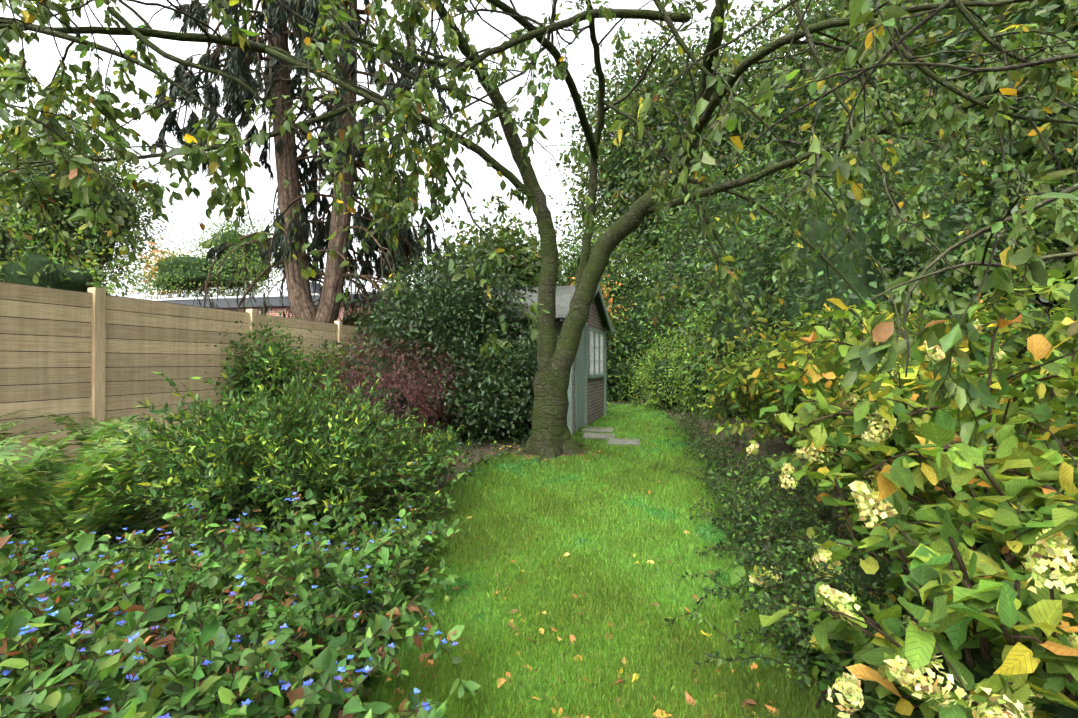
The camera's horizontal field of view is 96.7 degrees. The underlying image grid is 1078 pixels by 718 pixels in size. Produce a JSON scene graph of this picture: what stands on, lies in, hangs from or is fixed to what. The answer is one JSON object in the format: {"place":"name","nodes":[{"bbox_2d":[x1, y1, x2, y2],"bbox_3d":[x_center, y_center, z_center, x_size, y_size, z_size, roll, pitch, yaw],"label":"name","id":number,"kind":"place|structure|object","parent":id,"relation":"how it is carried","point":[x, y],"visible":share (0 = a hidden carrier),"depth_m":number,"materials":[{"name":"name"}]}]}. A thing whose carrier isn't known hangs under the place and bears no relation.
{"place":"outdoors","nodes":[
{"label":"outdoors","id":0,"kind":"place"},
{"bbox_2d":[6,189,114,294],"bbox_3d":[-5.791,-1.375,5.362,2.292,1.563,0.996,0,0,-10],"label":"tree","id":1,"kind":"object","parent":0,"point":[96,283],"depth_m":5.25,"materials":[{"name":"green plant"}]},
{"bbox_2d":[310,282,320,292],"bbox_3d":[-6.805,-2.005,14.372,0.350,0.540,0.350,0,0,12],"label":"neighbour vent","id":2,"kind":"object","parent":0,"point":[317,288],"visible":0.27,"depth_m":14.28,"materials":[{"name":"grey metal"}]},
{"bbox_2d":[0,0,831,298],"label":"sky","id":3,"kind":"structure","parent":0,"point":[43,57],"materials":[{"name":"white"}]},
{"bbox_2d":[4,393,880,606],"bbox_3d":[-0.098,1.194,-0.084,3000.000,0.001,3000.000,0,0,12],"label":"ground","id":4,"kind":"structure","parent":0,"point":[780,447],"depth_m":6.01,"materials":[{"name":"soil"}]},
{"bbox_2d":[0,99,184,296],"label":"tree","id":5,"kind":"object","parent":4,"relation":"on","point":[109,171],"visible":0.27,"depth_m":25.73,"materials":[{"name":"green plant"}]},
{"bbox_2d":[0,410,202,564],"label":"fern","id":6,"kind":"object","parent":4,"relation":"on","point":[56,488],"depth_m":2.77,"materials":[{"name":"green plant"}]},
{"bbox_2d":[0,193,285,298],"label":"tree","id":7,"kind":"object","parent":4,"relation":"on","point":[85,264],"visible":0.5,"depth_m":21.39,"materials":[{"name":"green plant"}]},
{"bbox_2d":[126,235,207,298],"bbox_3d":[-18.593,-4.577,24.481,3.448,3.656,3.430,0,0,35],"label":"tree","id":8,"kind":"object","parent":4,"relation":"on","point":[148,258],"visible":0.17,"depth_m":23.88,"materials":[{"name":"plant"}]},
{"bbox_2d":[0,282,373,487],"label":"fence","id":9,"kind":"object","parent":4,"relation":"on","point":[99,329],"visible":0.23,"depth_m":4.66,"materials":[{"name":"brown wood"}]},
{"bbox_2d":[0,281,366,480],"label":"fence tongues","id":10,"kind":"object","parent":9,"relation":"attached to","point":[126,353],"visible":0.12,"depth_m":4.70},
{"bbox_2d":[0,427,480,717],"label":"perennial","id":11,"kind":"object","parent":4,"relation":"on","point":[64,701],"depth_m":1.48,"materials":[{"name":"green plant"}]},
{"bbox_2d":[0,444,466,717],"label":"seed heads","id":12,"kind":"object","parent":11,"relation":"attached to","point":[156,629],"visible":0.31,"depth_m":1.47,"materials":[{"name":"plant"}]},
{"bbox_2d":[0,443,469,717],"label":"blue flowers","id":13,"kind":"object","parent":11,"relation":"attached to","point":[284,686],"visible":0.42,"depth_m":1.39,"materials":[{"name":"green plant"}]},
{"bbox_2d":[74,345,442,586],"bbox_3d":[-1.790,0.579,3.417,2.236,1.291,2.189,0,0,12],"label":"shrub","id":14,"kind":"object","parent":4,"relation":"on","point":[283,411],"depth_m":3.05,"materials":[{"name":"green plant"}]},
{"bbox_2d":[204,311,390,434],"bbox_3d":[-3.204,0.377,6.805,1.792,2.086,2.977,0,-1,42],"label":"shrub","id":15,"kind":"object","parent":4,"relation":"on","point":[304,364],"visible":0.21,"depth_m":6.28,"materials":[{"name":"green plant"}]},
{"bbox_2d":[233,330,307,416],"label":"shrub","id":16,"kind":"object","parent":15,"relation":"attached to","point":[262,362],"depth_m":6.20,"materials":[{"name":"green plant"}]},
{"bbox_2d":[145,0,453,326],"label":"conifer","id":17,"kind":"object","parent":4,"relation":"on","point":[236,95],"depth_m":9.44,"materials":[{"name":"green plant"}]},
{"bbox_2d":[216,304,396,320],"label":"neighbour wall","id":18,"kind":"structure","parent":4,"relation":"on","point":[273,312],"depth_m":13.11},
{"bbox_2d":[160,293,411,307],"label":"neighbour fascia","id":19,"kind":"structure","parent":18,"relation":"attached to","point":[232,302],"depth_m":13.22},
{"bbox_2d":[145,291,414,300],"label":"trim","id":20,"kind":"structure","parent":19,"relation":"attached to","point":[230,297],"depth_m":13.35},
{"bbox_2d":[303,357,381,393],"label":"fence shrub leaves","id":21,"kind":"object","parent":4,"relation":"on","point":[320,378],"depth_m":6.76,"materials":[{"name":"green plant"}]},
{"bbox_2d":[343,318,365,326],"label":"shed","id":22,"kind":"structure","parent":4,"relation":"on","point":[351,324],"depth_m":10.98,"materials":[{"name":"brown wood"}]},
{"bbox_2d":[340,315,368,324],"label":"shed roof","id":23,"kind":"structure","parent":22,"relation":"on","point":[344,319],"depth_m":10.92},
{"bbox_2d":[191,280,538,530],"bbox_3d":[-2.063,-0.150,6.352,3.822,2.583,6.809,0,0,12],"label":"shrub","id":24,"kind":"object","parent":4,"relation":"on","point":[235,513],"visible":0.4,"depth_m":6.98,"materials":[{"name":"green plant"}]},
{"bbox_2d":[293,313,482,456],"bbox_3d":[-2.341,0.426,7.100,3.111,2.173,3.529,0,0,12],"label":"shrub","id":25,"kind":"object","parent":4,"relation":"on","point":[415,392],"visible":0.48,"depth_m":6.56,"materials":[{"name":"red plant"}]},
{"bbox_2d":[328,370,464,437],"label":"shrub","id":26,"kind":"object","parent":4,"relation":"on","point":[409,385],"depth_m":6.84,"materials":[{"name":"green plant"}]},
{"bbox_2d":[363,411,471,500],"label":"hypericum leaves","id":27,"kind":"object","parent":4,"relation":"on","point":[429,437],"depth_m":4.27,"materials":[{"name":"green plant"}]},
{"bbox_2d":[343,229,573,448],"bbox_3d":[-1.742,-0.193,8.361,4.974,3.905,3.296,0,-1,38],"label":"bush","id":28,"kind":"object","parent":4,"relation":"on","point":[472,426],"visible":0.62,"depth_m":7.18,"materials":[{"name":"green plant"}]},
{"bbox_2d":[319,262,536,432],"bbox_3d":[-1.618,-0.265,8.364,4.039,3.069,2.795,0,0,-24],"label":"dark shrub","id":29,"kind":"object","parent":28,"relation":"attached to","point":[517,285],"depth_m":7.39,"materials":[{"name":"green plant"}]},
{"bbox_2d":[96,427,855,717],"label":"fallen leaves","id":30,"kind":"object","parent":4,"relation":"on","point":[501,682],"visible":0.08,"depth_m":1.85,"materials":[{"name":"orange plant"}]},
{"bbox_2d":[422,198,578,290],"bbox_3d":[-1.390,-1.898,16.082,6.159,6.753,6.133,0,0,-26],"label":"tree","id":31,"kind":"object","parent":4,"relation":"on","point":[522,260],"visible":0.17,"depth_m":14.87,"materials":[{"name":"green plant"}]},
{"bbox_2d":[0,398,1071,717],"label":"border carpet","id":32,"kind":"object","parent":4,"relation":"on","point":[880,700],"visible":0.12,"depth_m":2.45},
{"bbox_2d":[736,452,921,709],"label":"shrub stems","id":33,"kind":"object","parent":32,"relation":"on","point":[820,699],"visible":0.21,"depth_m":2.23,"materials":[{"name":"brown plant"}]},
{"bbox_2d":[710,319,1077,717],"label":"hydrangea flowers","id":34,"kind":"object","parent":32,"relation":"on","point":[1057,547],"visible":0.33,"depth_m":1.28,"materials":[{"name":"beige plant"}]},
{"bbox_2d":[759,493,1077,717],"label":"hydrangea leaves","id":35,"kind":"object","parent":32,"relation":"on","point":[954,616],"depth_m":1.37,"materials":[{"name":"green plant"}]},
{"bbox_2d":[0,0,1077,405],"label":"trees","id":36,"kind":"object","parent":4,"relation":"on","point":[78,280],"visible":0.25,"depth_m":9.64,"materials":[{"name":"green plant"}]},
{"bbox_2d":[0,0,1077,414],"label":"wood","id":37,"kind":"object","parent":4,"relation":"on","point":[676,238],"visible":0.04,"depth_m":13.28,"materials":[{"name":"brown wood"}]},
{"bbox_2d":[0,0,1077,455],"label":"cherry","id":38,"kind":"object","parent":4,"relation":"on","point":[966,390],"depth_m":3.67,"materials":[{"name":"green plant"}]},
{"bbox_2d":[516,442,589,462],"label":"cherry roots","id":39,"kind":"object","parent":38,"relation":"attached to","point":[547,453],"visible":0.27,"depth_m":5.96,"materials":[{"name":"brown wood"}]},
{"bbox_2d":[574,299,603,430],"bbox_3d":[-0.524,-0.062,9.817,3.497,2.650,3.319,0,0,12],"label":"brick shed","id":40,"kind":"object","parent":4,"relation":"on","point":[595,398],"visible":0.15,"depth_m":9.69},
{"bbox_2d":[567,283,612,434],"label":"green shed","id":41,"kind":"structure","parent":4,"relation":"on","point":[582,365],"depth_m":8.86,"materials":[{"name":"green wood"}]},
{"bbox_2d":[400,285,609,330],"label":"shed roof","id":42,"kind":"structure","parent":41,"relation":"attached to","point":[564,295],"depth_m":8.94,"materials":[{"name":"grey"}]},
{"bbox_2d":[497,317,564,424],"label":"shed boards","id":43,"kind":"object","parent":41,"relation":"attached to","point":[558,326],"depth_m":8.11,"materials":[{"name":"wood"}]},
{"bbox_2d":[590,331,602,374],"bbox_3d":[1.155,-0.113,9.841,0.052,0.848,1.410,0,0,18],"label":"window","id":44,"kind":"structure","parent":41,"relation":"attached to","point":[596,354],"depth_m":9.83,"materials":[{"name":"white glass"}]},
{"bbox_2d":[360,402,860,717],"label":"lawn","id":45,"kind":"structure","parent":4,"relation":"on","point":[624,416],"depth_m":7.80,"materials":[{"name":"green plant"}]},
{"bbox_2d":[512,445,602,457],"bbox_3d":[0.103,1.230,6.326,1.259,0.001,1.083,0,0,33],"label":"soil bed","id":46,"kind":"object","parent":45,"relation":"on","point":[522,454],"depth_m":6.23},
{"bbox_2d":[582,427,639,445],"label":"slabs","id":47,"kind":"structure","parent":4,"relation":"on","point":[607,436],"depth_m":7.49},
{"bbox_2d":[556,207,691,404],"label":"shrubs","id":48,"kind":"object","parent":4,"relation":"on","point":[631,271],"visible":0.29,"depth_m":15.90,"materials":[{"name":"green plant"}]},
{"bbox_2d":[570,270,691,356],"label":"autumn shrub","id":49,"kind":"object","parent":4,"relation":"on","point":[605,296],"depth_m":15.70,"materials":[{"name":"plant"}]},
{"bbox_2d":[545,10,749,286],"bbox_3d":[6.099,-9.353,23.824,11.641,13.837,10.431,0,0,12],"label":"tree","id":50,"kind":"object","parent":4,"relation":"on","point":[610,119],"visible":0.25,"depth_m":21.77,"materials":[{"name":"green plant"}]},
{"bbox_2d":[615,288,755,420],"bbox_3d":[3.769,0.100,11.572,2.950,3.630,4.687,0,0,-19],"label":"shrub","id":51,"kind":"object","parent":4,"relation":"on","point":[686,378],"visible":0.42,"depth_m":11.37,"materials":[{"name":"green plant"}]},
{"bbox_2d":[684,319,826,431],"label":"hydrangea leaves","id":52,"kind":"object","parent":4,"relation":"on","point":[692,346],"depth_m":8.37,"materials":[{"name":"green plant"}]},
{"bbox_2d":[648,399,949,703],"bbox_3d":[2.427,1.095,6.933,1.598,0.793,11.349,0,0,12],"label":"bush","id":53,"kind":"object","parent":4,"relation":"on","point":[803,596],"depth_m":2.43,"materials":[{"name":"green plant"}]},
{"bbox_2d":[698,303,912,452],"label":"hydrangea leaves","id":54,"kind":"object","parent":4,"relation":"on","point":[762,347],"depth_m":6.20,"materials":[{"name":"green plant"}]},
{"bbox_2d":[659,0,954,241],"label":"tree","id":55,"kind":"object","parent":4,"relation":"on","point":[761,68],"visible":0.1,"depth_m":17.96,"materials":[{"name":"green plant"}]},
{"bbox_2d":[623,53,1077,422],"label":"trees","id":56,"kind":"object","parent":4,"relation":"on","point":[772,233],"visible":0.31,"depth_m":9.08,"materials":[{"name":"green plant"}]},
{"bbox_2d":[729,456,995,640],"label":"hydrangea leaves","id":57,"kind":"object","parent":4,"relation":"on","point":[827,499],"depth_m":2.27,"materials":[{"name":"green plant"}]},
{"bbox_2d":[769,0,955,75],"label":"tree","id":58,"kind":"object","parent":4,"relation":"on","point":[829,1],"depth_m":24.95,"materials":[{"name":"green plant"}]},
{"bbox_2d":[709,295,1077,530],"bbox_3d":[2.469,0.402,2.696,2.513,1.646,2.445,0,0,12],"label":"hydrangea leaves","id":59,"kind":"object","parent":4,"relation":"on","point":[922,475],"depth_m":2.59,"materials":[{"name":"green plant"}]},
{"bbox_2d":[749,0,1061,215],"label":"tree","id":60,"kind":"object","parent":4,"relation":"on","point":[935,24],"visible":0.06,"depth_m":13.04,"materials":[{"name":"green plant"}]},
{"bbox_2d":[765,331,1077,717],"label":"hydrangeas","id":61,"kind":"object","parent":4,"relation":"on","point":[1061,711],"visible":0.02,"depth_m":1.53,"materials":[{"name":"plant"}]},
{"bbox_2d":[789,286,1077,635],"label":"hydrangea leaves","id":62,"kind":"object","parent":4,"relation":"on","point":[957,461],"depth_m":1.93,"materials":[{"name":"green plant"}]},
{"bbox_2d":[806,279,1072,351],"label":"hydrangea leaves","id":63,"kind":"object","parent":4,"relation":"on","point":[910,324],"depth_m":6.49,"materials":[{"name":"green plant"}]},
{"bbox_2d":[866,0,1077,320],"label":"tree","id":64,"kind":"object","parent":4,"relation":"on","point":[1020,9],"visible":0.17,"depth_m":9.03,"materials":[{"name":"green plant"}]},
{"bbox_2d":[880,194,1074,445],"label":"hydrangea leaves","id":65,"kind":"object","parent":4,"relation":"on","point":[1012,302],"depth_m":4.99,"materials":[{"name":"green plant"}]},
{"bbox_2d":[918,267,1077,457],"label":"hydrangea leaves","id":66,"kind":"object","parent":4,"relation":"on","point":[1054,275],"depth_m":3.10,"materials":[{"name":"green plant"}]},
{"bbox_2d":[974,417,1077,516],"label":"hydrangea leaves","id":67,"kind":"object","parent":4,"relation":"on","point":[1045,463],"depth_m":1.75,"materials":[{"name":"green plant"}]}
]}

